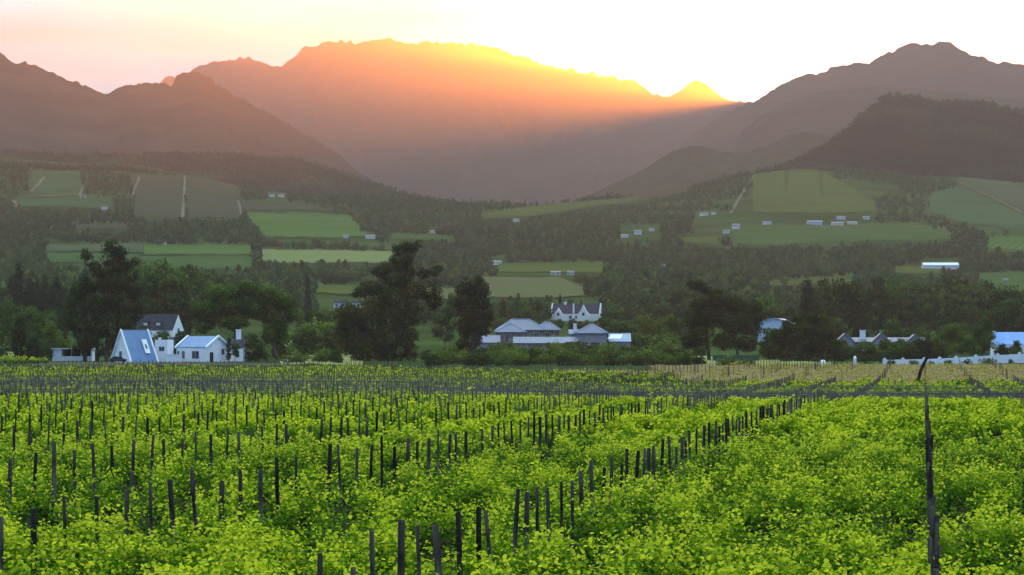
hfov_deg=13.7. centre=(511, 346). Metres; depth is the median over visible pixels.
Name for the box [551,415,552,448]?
vineyard post
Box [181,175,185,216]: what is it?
farm track
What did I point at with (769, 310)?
broadleaf tree
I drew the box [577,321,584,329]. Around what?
leafy tree
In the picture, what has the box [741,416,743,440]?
vineyard post
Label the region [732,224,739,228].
farm building
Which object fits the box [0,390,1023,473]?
grapevines
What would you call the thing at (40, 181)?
farm track
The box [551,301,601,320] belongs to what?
gabled farmhouse
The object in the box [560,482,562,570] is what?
vineyard post
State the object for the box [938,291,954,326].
gum tree
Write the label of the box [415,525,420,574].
vineyard post
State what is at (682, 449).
vineyard post
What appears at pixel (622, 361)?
shrub
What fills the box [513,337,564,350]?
wing
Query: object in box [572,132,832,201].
ridge
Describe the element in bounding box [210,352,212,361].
door
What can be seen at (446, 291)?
field
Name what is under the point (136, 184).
farm track
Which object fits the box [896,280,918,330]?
broadleaf tree
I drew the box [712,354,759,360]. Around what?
net fence
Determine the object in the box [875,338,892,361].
round bush
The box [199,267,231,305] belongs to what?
broadleaf tree
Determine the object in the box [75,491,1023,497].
trellis wire
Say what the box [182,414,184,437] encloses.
vineyard post
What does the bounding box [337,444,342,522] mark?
vineyard post
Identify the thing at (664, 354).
shrub
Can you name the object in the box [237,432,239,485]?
vineyard post
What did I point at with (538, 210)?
field
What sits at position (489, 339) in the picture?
wing
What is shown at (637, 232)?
farm building
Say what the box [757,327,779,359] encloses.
round bush
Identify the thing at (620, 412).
vineyard post
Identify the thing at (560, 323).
leafy tree
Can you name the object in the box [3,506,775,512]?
trellis wire
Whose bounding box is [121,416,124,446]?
vineyard post
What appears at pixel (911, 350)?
round bush
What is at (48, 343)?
shrub tree
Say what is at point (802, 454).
trellis wire
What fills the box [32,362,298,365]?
dirt yard
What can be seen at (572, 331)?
chimney
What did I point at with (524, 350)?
shrub
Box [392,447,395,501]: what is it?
vineyard post
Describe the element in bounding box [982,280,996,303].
gum tree
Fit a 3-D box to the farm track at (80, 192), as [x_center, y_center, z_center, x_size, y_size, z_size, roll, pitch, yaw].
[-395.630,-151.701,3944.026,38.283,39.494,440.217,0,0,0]
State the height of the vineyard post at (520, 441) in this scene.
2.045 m
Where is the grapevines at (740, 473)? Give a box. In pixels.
[0,421,1023,558]
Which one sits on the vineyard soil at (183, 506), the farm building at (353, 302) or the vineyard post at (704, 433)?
the vineyard post at (704, 433)
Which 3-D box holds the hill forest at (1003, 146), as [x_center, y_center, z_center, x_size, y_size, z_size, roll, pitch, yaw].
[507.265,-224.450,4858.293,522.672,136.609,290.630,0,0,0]
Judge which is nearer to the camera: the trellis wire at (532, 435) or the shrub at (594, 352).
the trellis wire at (532, 435)
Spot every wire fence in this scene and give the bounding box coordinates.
[0,360,359,368]
[373,360,709,371]
[744,358,837,368]
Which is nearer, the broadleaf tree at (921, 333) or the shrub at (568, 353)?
the shrub at (568, 353)
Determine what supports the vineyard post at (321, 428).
on the vineyard soil at (183, 506)
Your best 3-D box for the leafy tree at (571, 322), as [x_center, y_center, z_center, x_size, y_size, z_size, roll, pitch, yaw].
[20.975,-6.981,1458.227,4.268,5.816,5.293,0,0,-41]
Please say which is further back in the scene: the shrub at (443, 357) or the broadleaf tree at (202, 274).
the broadleaf tree at (202, 274)
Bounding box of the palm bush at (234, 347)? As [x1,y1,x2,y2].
[230,342,240,361]
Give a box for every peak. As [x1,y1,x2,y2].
[160,76,174,86]
[668,80,735,102]
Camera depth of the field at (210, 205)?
3788.48 m
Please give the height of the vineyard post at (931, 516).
2.015 m
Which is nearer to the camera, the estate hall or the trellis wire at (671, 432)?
the trellis wire at (671, 432)
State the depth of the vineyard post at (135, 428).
143.66 m
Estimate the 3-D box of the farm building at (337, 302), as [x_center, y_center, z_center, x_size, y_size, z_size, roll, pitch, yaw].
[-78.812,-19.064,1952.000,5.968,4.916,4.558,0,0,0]
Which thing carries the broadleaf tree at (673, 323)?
on the ground at (744, 215)
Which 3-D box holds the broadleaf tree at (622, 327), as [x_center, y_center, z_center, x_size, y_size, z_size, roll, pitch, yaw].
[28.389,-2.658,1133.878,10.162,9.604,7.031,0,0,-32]
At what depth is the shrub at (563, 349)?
999.66 m
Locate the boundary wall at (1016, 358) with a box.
[883,352,1023,363]
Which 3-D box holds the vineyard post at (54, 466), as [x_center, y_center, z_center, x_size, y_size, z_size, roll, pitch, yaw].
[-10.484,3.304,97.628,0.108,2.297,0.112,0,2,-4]
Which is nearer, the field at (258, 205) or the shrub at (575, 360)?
the shrub at (575, 360)
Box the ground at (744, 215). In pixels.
[0,158,1023,372]
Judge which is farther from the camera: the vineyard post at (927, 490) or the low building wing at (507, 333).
the low building wing at (507, 333)
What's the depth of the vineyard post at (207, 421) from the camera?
157.95 m
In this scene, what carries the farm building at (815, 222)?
on the ground at (744, 215)
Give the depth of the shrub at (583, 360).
848.89 m
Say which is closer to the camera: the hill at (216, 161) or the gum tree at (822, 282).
the gum tree at (822, 282)
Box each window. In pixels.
[141,339,150,353]
[159,346,164,350]
[192,351,198,358]
[505,334,508,342]
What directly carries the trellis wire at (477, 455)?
attached to the vineyard post
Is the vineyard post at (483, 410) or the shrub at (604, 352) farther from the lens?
the shrub at (604, 352)
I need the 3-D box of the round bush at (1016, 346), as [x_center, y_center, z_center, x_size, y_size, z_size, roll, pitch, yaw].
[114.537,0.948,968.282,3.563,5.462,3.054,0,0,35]
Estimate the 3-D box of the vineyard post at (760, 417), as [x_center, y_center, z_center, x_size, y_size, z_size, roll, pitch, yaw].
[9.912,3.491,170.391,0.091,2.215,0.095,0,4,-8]
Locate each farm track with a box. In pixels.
[17,194,71,196]
[30,177,44,190]
[77,171,88,195]
[132,177,139,198]
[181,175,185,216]
[237,200,242,216]
[729,175,754,212]
[801,224,968,231]
[959,182,1023,212]
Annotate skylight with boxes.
[607,334,622,338]
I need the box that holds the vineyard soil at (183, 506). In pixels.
[0,385,1023,574]
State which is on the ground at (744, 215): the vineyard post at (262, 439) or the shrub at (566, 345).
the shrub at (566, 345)
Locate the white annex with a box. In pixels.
[155,337,173,361]
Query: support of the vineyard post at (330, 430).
on the vineyard soil at (183, 506)
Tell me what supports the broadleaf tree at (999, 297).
on the ground at (744, 215)
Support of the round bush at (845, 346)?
on the ground at (744, 215)
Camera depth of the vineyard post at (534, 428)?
144.78 m
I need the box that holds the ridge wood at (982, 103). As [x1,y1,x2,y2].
[877,91,1023,114]
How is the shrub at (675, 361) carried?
on the brown soil at (746, 371)
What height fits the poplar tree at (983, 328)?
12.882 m
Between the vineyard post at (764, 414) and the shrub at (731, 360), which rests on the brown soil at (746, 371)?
the shrub at (731, 360)
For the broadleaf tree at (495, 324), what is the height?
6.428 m
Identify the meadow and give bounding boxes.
[280,341,362,365]
[694,356,830,364]
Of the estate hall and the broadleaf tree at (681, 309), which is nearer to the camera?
the estate hall
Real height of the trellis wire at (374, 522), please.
0.058 m
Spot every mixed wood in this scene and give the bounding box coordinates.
[0,159,1023,228]
[0,204,1023,285]
[0,259,1023,330]
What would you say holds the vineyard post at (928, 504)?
on the vineyard soil at (183, 506)
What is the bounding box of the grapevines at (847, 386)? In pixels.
[0,364,1023,409]
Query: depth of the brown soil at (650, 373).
767.39 m
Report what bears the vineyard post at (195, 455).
on the vineyard soil at (183, 506)
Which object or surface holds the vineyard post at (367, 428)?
on the vineyard soil at (183, 506)
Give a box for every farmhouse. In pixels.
[134,314,183,343]
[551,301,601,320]
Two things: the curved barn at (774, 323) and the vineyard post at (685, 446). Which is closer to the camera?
the vineyard post at (685, 446)
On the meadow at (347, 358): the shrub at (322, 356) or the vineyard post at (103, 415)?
the shrub at (322, 356)
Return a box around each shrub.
[278,350,311,362]
[279,352,287,358]
[285,345,305,354]
[313,347,333,361]
[328,351,339,361]
[333,353,343,362]
[349,352,367,360]
[419,349,430,359]
[424,353,444,365]
[424,357,433,365]
[429,349,454,365]
[440,344,463,355]
[443,337,464,351]
[447,353,456,364]
[456,348,471,363]
[462,354,478,365]
[463,352,494,365]
[474,352,494,365]
[475,350,501,364]
[486,347,509,354]
[487,340,510,351]
[494,357,505,365]
[496,347,514,364]
[503,344,530,363]
[504,350,529,365]
[515,346,532,353]
[520,354,532,365]
[528,350,541,364]
[529,346,550,356]
[530,352,554,364]
[537,353,556,364]
[546,340,565,353]
[550,346,566,359]
[556,351,573,357]
[556,355,564,365]
[557,347,589,359]
[559,355,574,365]
[562,342,576,351]
[562,352,587,365]
[567,339,582,348]
[575,355,594,365]
[577,342,594,351]
[587,348,603,358]
[589,354,609,365]
[595,343,620,348]
[596,342,610,352]
[597,349,618,360]
[598,351,612,357]
[602,342,623,354]
[603,355,620,365]
[608,332,653,346]
[611,354,630,365]
[617,350,639,364]
[618,347,633,354]
[620,347,667,365]
[630,353,654,365]
[635,344,649,352]
[643,350,671,362]
[644,351,671,360]
[646,338,687,353]
[649,331,680,347]
[660,355,677,364]
[668,353,692,364]
[671,348,691,357]
[674,349,694,360]
[676,338,712,351]
[682,343,706,355]
[682,351,693,364]
[692,352,706,364]
[715,358,730,364]
[716,354,739,364]
[739,359,750,364]
[908,359,919,363]
[962,359,971,363]
[978,358,996,363]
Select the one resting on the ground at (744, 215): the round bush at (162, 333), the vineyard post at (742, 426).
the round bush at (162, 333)
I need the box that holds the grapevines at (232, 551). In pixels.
[0,481,1023,574]
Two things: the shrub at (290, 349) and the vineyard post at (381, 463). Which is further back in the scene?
the shrub at (290, 349)
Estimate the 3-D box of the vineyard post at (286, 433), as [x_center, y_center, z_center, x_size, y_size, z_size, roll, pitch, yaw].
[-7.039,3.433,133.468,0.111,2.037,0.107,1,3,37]
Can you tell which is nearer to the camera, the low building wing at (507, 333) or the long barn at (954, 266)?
the low building wing at (507, 333)
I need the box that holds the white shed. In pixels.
[51,348,94,360]
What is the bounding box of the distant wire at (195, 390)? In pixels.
[0,375,1023,397]
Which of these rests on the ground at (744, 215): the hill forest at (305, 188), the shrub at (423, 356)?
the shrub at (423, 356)
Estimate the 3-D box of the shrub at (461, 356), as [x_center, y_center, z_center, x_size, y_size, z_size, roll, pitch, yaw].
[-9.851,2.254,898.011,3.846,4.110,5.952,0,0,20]
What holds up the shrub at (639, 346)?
on the ground at (744, 215)
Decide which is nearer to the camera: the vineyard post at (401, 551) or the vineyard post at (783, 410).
the vineyard post at (401, 551)
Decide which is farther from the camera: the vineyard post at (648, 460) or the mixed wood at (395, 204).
the mixed wood at (395, 204)
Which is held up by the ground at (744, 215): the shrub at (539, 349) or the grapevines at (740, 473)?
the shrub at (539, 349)
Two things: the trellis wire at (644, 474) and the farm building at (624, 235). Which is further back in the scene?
the farm building at (624, 235)
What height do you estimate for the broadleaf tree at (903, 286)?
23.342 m
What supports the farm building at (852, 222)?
on the ground at (744, 215)
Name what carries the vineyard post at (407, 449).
on the vineyard soil at (183, 506)
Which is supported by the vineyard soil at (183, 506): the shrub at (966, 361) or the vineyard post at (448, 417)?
the vineyard post at (448, 417)
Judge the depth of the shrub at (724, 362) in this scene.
849.81 m
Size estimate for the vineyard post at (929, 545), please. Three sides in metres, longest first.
1.829 x 0.072 x 0.069 m
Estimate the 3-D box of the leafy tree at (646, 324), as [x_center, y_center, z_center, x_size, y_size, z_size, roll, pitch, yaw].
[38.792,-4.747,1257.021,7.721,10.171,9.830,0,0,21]
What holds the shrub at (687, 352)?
on the ground at (744, 215)
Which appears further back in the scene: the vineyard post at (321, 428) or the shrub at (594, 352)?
the shrub at (594, 352)
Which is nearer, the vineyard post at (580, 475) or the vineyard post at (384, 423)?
the vineyard post at (580, 475)
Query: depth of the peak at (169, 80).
16765.14 m
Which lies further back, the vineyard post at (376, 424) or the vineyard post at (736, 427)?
the vineyard post at (376, 424)
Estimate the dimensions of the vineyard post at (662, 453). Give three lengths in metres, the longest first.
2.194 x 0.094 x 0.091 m
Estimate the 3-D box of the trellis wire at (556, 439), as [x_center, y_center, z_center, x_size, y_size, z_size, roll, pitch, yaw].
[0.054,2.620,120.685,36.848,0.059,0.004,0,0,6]
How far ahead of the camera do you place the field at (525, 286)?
2291.19 m
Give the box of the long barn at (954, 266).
[921,263,958,269]
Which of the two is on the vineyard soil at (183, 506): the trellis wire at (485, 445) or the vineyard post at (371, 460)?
the vineyard post at (371, 460)
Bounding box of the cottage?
[174,335,230,361]
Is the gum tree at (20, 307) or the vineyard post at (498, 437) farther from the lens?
the gum tree at (20, 307)
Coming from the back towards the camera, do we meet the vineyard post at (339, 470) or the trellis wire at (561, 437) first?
the trellis wire at (561, 437)
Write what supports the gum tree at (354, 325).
on the ground at (744, 215)
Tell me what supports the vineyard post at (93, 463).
on the vineyard soil at (183, 506)
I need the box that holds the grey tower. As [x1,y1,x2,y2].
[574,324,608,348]
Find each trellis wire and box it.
[0,441,1023,445]
[0,446,602,448]
[0,456,804,459]
[0,512,891,517]
[0,532,1014,539]
[3,448,646,450]
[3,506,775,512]
[6,495,1005,502]
[11,559,1023,566]
[17,519,966,523]
[40,540,946,547]
[42,439,1023,443]
[43,549,971,556]
[51,501,873,507]
[56,465,870,467]
[62,487,1023,492]
[70,526,1023,531]
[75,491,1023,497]
[83,431,976,433]
[96,571,581,574]
[118,484,905,487]
[120,434,906,436]
[137,462,640,464]
[138,459,534,461]
[248,480,926,482]
[256,436,878,438]
[297,444,618,446]
[320,476,993,478]
[389,438,712,440]
[413,469,657,470]
[416,433,1023,435]
[447,455,667,456]
[489,473,919,474]
[521,451,798,452]
[531,453,840,454]
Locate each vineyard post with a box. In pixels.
[0,516,3,569]
[1,416,2,439]
[7,459,12,514]
[12,426,15,464]
[27,431,31,476]
[28,414,30,435]
[30,508,37,574]
[32,452,37,506]
[40,408,42,452]
[47,418,49,452]
[52,441,55,522]
[55,408,56,432]
[62,423,64,475]
[62,495,68,572]
[73,450,75,515]
[76,421,78,447]
[79,408,80,429]
[89,421,91,449]
[91,401,92,434]
[91,444,94,508]
[95,497,98,545]
[103,406,104,425]
[104,422,106,448]
[110,445,114,507]
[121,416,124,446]
[124,489,128,565]
[130,440,135,507]
[134,419,136,439]
[136,406,138,433]
[146,417,148,442]
[148,434,154,499]
[149,482,152,566]
[158,418,160,439]
[162,439,166,496]
[167,479,176,555]
[170,414,171,444]
[180,439,183,491]
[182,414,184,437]
[190,469,199,548]
[194,431,196,486]
[196,412,199,441]
[201,402,202,422]
[206,411,208,435]
[209,435,212,488]
[211,399,213,422]
[219,481,224,537]
[225,430,228,459]
[234,404,236,435]
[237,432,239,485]
[238,471,242,524]
[246,405,247,435]
[256,405,258,438]
[258,469,262,529]
[261,427,264,469]
[263,410,265,431]
[275,424,277,449]
[275,457,279,519]
[285,424,287,476]
[295,456,297,533]
[300,404,301,429]
[308,426,311,447]
[317,553,322,574]
[320,419,322,465]
[323,402,324,421]
[325,444,331,528]
[329,417,331,441]
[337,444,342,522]
[339,418,342,446]
[345,401,346,420]
[346,418,349,441]
[350,567,355,574]
[354,447,357,519]
[358,414,359,439]
[359,400,360,421]
[364,402,366,417]
[366,416,368,452]
[369,445,372,502]
[369,530,374,574]
[375,412,377,449]
[380,436,382,496]
[383,414,384,436]
[390,409,391,431]
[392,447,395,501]
[397,520,404,574]
[398,411,399,430]
[405,438,409,470]
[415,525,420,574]
[416,442,418,468]
[426,438,430,496]
[432,524,441,574]
[435,407,436,427]
[437,430,438,479]
[447,402,449,423]
[447,434,451,483]
[454,433,457,486]
[455,405,457,423]
[456,512,462,574]
[464,431,467,465]
[476,507,481,573]
[481,429,483,460]
[483,402,484,423]
[484,510,492,572]
[491,426,493,448]
[497,423,499,465]
[498,402,499,418]
[503,423,506,460]
[505,397,506,416]
[510,421,513,454]
[511,489,519,573]
[519,420,521,448]
[523,492,529,568]
[527,417,529,467]
[533,412,534,449]
[535,487,538,569]
[539,417,541,462]
[545,413,547,462]
[545,487,550,556]
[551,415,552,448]
[557,416,560,448]
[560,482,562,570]
[563,414,564,438]
[567,415,569,436]
[571,480,574,563]
[574,415,576,434]
[578,470,585,555]
[579,412,580,434]
[583,409,585,447]
[589,460,593,542]
[593,412,595,436]
[598,404,600,427]
[600,467,605,544]
[602,407,603,429]
[607,407,608,428]
[609,457,613,535]
[610,404,611,430]
[619,404,621,420]
[619,463,622,533]
[625,448,628,529]
[632,450,639,525]
[642,448,645,509]
[646,448,650,496]
[652,446,655,510]
[659,439,663,510]
[667,435,671,484]
[675,447,677,482]
[680,436,683,475]
[684,440,687,483]
[688,431,691,481]
[695,429,697,475]
[700,426,705,470]
[707,422,709,478]
[712,424,716,470]
[718,426,720,467]
[722,423,723,463]
[725,418,727,442]
[727,418,729,441]
[736,419,737,435]
[738,417,739,447]
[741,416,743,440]
[744,410,746,442]
[750,412,752,440]
[755,412,756,438]
[759,407,760,435]
[761,405,762,429]
[763,406,764,435]
[782,402,784,427]
[925,439,928,493]
[927,470,928,533]
[927,500,930,532]
[928,478,931,496]
[928,537,931,570]
[929,466,931,484]
[929,506,934,546]
[930,547,935,572]
[932,470,933,491]
[932,569,938,574]
[933,495,935,514]
[933,515,939,546]
[934,522,937,546]
[934,553,938,564]
[936,545,940,574]
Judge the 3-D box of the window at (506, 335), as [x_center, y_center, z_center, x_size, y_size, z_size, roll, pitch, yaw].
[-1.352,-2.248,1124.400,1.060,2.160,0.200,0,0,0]
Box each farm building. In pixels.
[333,300,345,306]
[351,300,360,307]
[365,235,374,238]
[492,260,501,264]
[550,271,560,274]
[620,234,628,237]
[634,230,641,234]
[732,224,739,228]
[762,221,771,224]
[806,221,822,224]
[831,222,843,224]
[836,216,845,219]
[847,221,857,224]
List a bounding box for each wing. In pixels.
[224,329,247,360]
[477,335,499,348]
[494,323,526,345]
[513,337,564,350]
[540,321,561,336]
[565,337,578,342]
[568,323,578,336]
[608,333,630,347]
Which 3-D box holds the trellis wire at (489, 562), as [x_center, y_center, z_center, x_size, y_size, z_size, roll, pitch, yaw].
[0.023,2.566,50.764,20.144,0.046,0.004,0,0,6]
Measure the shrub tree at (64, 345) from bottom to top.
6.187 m
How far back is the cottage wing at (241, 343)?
973.63 m
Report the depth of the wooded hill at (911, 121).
4926.07 m
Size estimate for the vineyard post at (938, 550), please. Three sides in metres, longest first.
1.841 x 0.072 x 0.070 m
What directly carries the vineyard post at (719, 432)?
on the vineyard soil at (183, 506)
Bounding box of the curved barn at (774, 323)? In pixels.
[758,318,790,341]
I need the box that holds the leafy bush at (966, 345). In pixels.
[944,334,983,356]
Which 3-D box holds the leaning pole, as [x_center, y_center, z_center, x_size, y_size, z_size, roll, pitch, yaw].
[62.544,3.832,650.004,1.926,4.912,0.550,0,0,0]
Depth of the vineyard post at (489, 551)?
65.31 m
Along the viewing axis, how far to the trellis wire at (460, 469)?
89.45 m
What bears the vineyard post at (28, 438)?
on the vineyard soil at (183, 506)
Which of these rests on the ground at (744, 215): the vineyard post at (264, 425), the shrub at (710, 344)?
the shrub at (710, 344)
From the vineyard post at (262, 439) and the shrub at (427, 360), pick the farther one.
the shrub at (427, 360)
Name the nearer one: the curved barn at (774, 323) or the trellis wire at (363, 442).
the trellis wire at (363, 442)
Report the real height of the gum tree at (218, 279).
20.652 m
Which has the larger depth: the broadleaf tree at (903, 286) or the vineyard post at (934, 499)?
the broadleaf tree at (903, 286)
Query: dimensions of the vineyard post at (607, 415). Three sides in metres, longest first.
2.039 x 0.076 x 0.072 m
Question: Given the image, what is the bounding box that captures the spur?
[730,86,1023,152]
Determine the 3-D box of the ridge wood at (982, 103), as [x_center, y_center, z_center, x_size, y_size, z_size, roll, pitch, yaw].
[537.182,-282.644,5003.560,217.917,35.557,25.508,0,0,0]
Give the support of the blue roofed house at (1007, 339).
on the ground at (744, 215)
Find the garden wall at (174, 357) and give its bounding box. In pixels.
[165,354,181,361]
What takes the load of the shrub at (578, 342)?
on the ground at (744, 215)
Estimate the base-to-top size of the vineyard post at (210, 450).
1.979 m
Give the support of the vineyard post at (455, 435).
on the vineyard soil at (183, 506)
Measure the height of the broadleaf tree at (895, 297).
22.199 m
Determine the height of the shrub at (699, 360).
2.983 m
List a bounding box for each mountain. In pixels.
[0,52,374,183]
[191,37,757,205]
[675,41,1023,151]
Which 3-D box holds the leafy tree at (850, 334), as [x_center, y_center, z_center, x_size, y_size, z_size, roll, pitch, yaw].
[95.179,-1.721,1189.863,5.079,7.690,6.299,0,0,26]
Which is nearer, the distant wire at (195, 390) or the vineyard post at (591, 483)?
the vineyard post at (591, 483)
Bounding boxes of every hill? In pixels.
[0,151,422,197]
[836,104,1023,179]
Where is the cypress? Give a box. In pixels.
[225,337,231,361]
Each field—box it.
[16,197,111,207]
[32,171,79,194]
[47,243,142,251]
[47,252,139,263]
[75,222,127,228]
[135,174,181,217]
[141,255,250,269]
[144,244,250,254]
[187,176,238,217]
[243,201,340,211]
[247,212,366,237]
[262,249,393,262]
[316,283,356,294]
[392,233,458,239]
[394,287,456,298]
[481,276,583,296]
[483,190,686,218]
[499,261,602,272]
[683,236,716,244]
[733,222,951,244]
[753,169,874,212]
[769,276,851,285]
[896,266,941,273]
[929,186,1023,228]
[960,177,1023,209]
[979,272,1023,291]
[987,236,1023,249]
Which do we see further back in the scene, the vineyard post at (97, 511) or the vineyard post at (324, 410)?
the vineyard post at (324, 410)
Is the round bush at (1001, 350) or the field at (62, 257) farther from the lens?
the field at (62, 257)
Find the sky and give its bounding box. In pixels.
[0,0,1023,101]
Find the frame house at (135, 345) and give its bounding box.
[111,329,158,361]
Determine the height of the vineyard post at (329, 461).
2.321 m
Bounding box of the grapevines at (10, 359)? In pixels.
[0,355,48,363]
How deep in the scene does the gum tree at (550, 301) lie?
1842.19 m
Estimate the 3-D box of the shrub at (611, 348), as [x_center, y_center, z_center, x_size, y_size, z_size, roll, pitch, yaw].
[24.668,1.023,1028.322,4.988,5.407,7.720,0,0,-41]
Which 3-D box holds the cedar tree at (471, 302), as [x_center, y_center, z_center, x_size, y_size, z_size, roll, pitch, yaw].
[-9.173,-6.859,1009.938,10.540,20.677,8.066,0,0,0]
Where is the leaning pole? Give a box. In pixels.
[917,356,928,381]
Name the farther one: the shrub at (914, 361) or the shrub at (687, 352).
the shrub at (914, 361)
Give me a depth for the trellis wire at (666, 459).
98.56 m
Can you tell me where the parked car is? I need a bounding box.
[109,356,126,360]
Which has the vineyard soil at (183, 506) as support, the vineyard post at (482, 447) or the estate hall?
the vineyard post at (482, 447)
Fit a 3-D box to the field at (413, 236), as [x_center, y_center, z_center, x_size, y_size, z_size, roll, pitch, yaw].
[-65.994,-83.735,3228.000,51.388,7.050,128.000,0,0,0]
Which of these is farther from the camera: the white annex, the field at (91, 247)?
the field at (91, 247)
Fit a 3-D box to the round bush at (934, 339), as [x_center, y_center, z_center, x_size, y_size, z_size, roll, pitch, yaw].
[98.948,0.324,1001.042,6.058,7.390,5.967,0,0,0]
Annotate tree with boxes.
[0,297,26,357]
[5,275,16,314]
[8,312,27,357]
[9,262,26,317]
[14,303,24,320]
[16,305,48,340]
[22,271,40,315]
[23,331,43,358]
[26,310,47,357]
[37,288,47,316]
[39,319,63,360]
[43,308,61,334]
[47,274,64,322]
[48,335,69,352]
[56,308,69,338]
[60,238,146,360]
[115,257,156,309]
[123,268,156,326]
[125,257,198,324]
[140,278,196,313]
[175,285,194,334]
[177,262,201,335]
[183,271,215,310]
[189,279,301,359]
[192,268,211,308]
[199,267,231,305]
[210,273,230,326]
[282,316,327,353]
[290,324,324,354]
[296,315,304,330]
[296,319,317,330]
[302,278,311,321]
[302,310,323,328]
[308,320,366,354]
[318,307,336,328]
[319,322,345,354]
[329,311,338,323]
[333,240,446,360]
[335,332,351,355]
[431,292,457,349]
[451,275,494,353]
[490,318,505,330]
[548,295,552,305]
[550,319,558,326]
[555,318,564,328]
[557,293,562,303]
[567,318,578,328]
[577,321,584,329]
[594,316,616,339]
[603,319,635,343]
[621,322,644,345]
[635,314,655,333]
[652,313,689,337]
[673,297,697,320]
[678,279,766,359]
[747,295,777,329]
[759,302,789,321]
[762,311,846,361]
[772,300,797,320]
[797,278,821,340]
[813,277,832,322]
[815,278,879,333]
[827,316,847,341]
[846,327,859,336]
[851,322,867,357]
[866,275,891,333]
[871,280,908,326]
[882,318,903,336]
[892,275,915,334]
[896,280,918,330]
[901,328,914,336]
[910,326,931,337]
[911,287,944,337]
[934,286,951,326]
[936,324,951,342]
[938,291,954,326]
[939,323,966,357]
[940,282,950,321]
[958,322,970,353]
[970,308,998,355]
[978,284,1023,331]
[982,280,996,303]
[991,296,1023,331]
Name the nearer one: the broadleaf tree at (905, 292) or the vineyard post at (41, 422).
the vineyard post at (41, 422)
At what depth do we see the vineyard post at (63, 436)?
131.70 m
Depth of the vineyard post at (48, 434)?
129.45 m
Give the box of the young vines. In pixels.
[557,361,1023,384]
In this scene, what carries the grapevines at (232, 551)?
on the vineyard soil at (183, 506)
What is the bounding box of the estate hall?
[494,319,546,336]
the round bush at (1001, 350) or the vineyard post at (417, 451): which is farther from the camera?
the round bush at (1001, 350)
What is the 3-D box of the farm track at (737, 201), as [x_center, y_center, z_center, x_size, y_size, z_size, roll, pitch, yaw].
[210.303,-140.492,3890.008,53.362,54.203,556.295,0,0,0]
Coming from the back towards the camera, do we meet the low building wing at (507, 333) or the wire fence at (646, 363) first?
the low building wing at (507, 333)
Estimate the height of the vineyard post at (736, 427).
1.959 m
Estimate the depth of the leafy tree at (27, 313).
1178.53 m
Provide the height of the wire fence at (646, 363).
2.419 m
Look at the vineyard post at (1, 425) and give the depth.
153.83 m
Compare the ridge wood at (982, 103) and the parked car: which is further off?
the ridge wood at (982, 103)
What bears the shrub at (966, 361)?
on the ground at (744, 215)
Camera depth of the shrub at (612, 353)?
974.39 m
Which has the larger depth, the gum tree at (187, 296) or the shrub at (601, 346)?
the gum tree at (187, 296)
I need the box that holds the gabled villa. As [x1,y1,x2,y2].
[837,330,925,354]
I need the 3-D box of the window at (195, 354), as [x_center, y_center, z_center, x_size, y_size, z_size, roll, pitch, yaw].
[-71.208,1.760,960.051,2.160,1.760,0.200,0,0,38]
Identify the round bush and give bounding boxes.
[137,324,151,334]
[151,330,171,346]
[166,329,189,353]
[243,333,272,360]
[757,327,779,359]
[839,339,852,360]
[846,341,886,363]
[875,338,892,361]
[882,343,905,359]
[889,337,915,359]
[902,342,920,358]
[912,338,926,358]
[916,335,937,358]
[927,334,944,358]
[931,343,948,357]
[993,343,1009,354]
[1009,340,1023,353]
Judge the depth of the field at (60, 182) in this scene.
3946.70 m
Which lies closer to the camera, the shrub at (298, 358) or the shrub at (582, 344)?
the shrub at (298, 358)
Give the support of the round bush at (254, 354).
on the ground at (744, 215)
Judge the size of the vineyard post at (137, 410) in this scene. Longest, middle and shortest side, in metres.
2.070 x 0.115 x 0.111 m
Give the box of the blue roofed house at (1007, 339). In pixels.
[990,331,1023,354]
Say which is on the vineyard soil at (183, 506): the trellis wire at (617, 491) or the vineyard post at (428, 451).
the vineyard post at (428, 451)
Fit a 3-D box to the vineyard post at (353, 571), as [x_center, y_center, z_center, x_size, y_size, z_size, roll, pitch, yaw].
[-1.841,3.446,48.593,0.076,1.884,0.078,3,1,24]
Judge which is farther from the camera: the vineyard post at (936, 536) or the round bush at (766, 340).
the round bush at (766, 340)
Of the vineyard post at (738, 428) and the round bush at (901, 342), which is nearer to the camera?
the vineyard post at (738, 428)
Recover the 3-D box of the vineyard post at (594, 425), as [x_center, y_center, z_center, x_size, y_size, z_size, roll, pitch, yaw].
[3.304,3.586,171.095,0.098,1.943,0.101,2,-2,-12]
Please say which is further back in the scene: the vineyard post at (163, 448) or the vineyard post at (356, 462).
the vineyard post at (163, 448)
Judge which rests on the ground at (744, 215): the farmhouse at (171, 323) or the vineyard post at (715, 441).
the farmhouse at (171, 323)
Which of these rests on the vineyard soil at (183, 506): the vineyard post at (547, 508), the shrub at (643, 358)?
the vineyard post at (547, 508)
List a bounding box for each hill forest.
[0,148,451,201]
[764,98,1023,181]
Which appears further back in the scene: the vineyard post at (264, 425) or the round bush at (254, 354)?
the round bush at (254, 354)
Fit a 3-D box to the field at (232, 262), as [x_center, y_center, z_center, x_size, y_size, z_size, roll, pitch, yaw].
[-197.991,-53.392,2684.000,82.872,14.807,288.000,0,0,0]
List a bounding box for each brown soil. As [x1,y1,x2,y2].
[563,370,661,375]
[648,364,1023,384]
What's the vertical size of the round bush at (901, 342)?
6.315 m

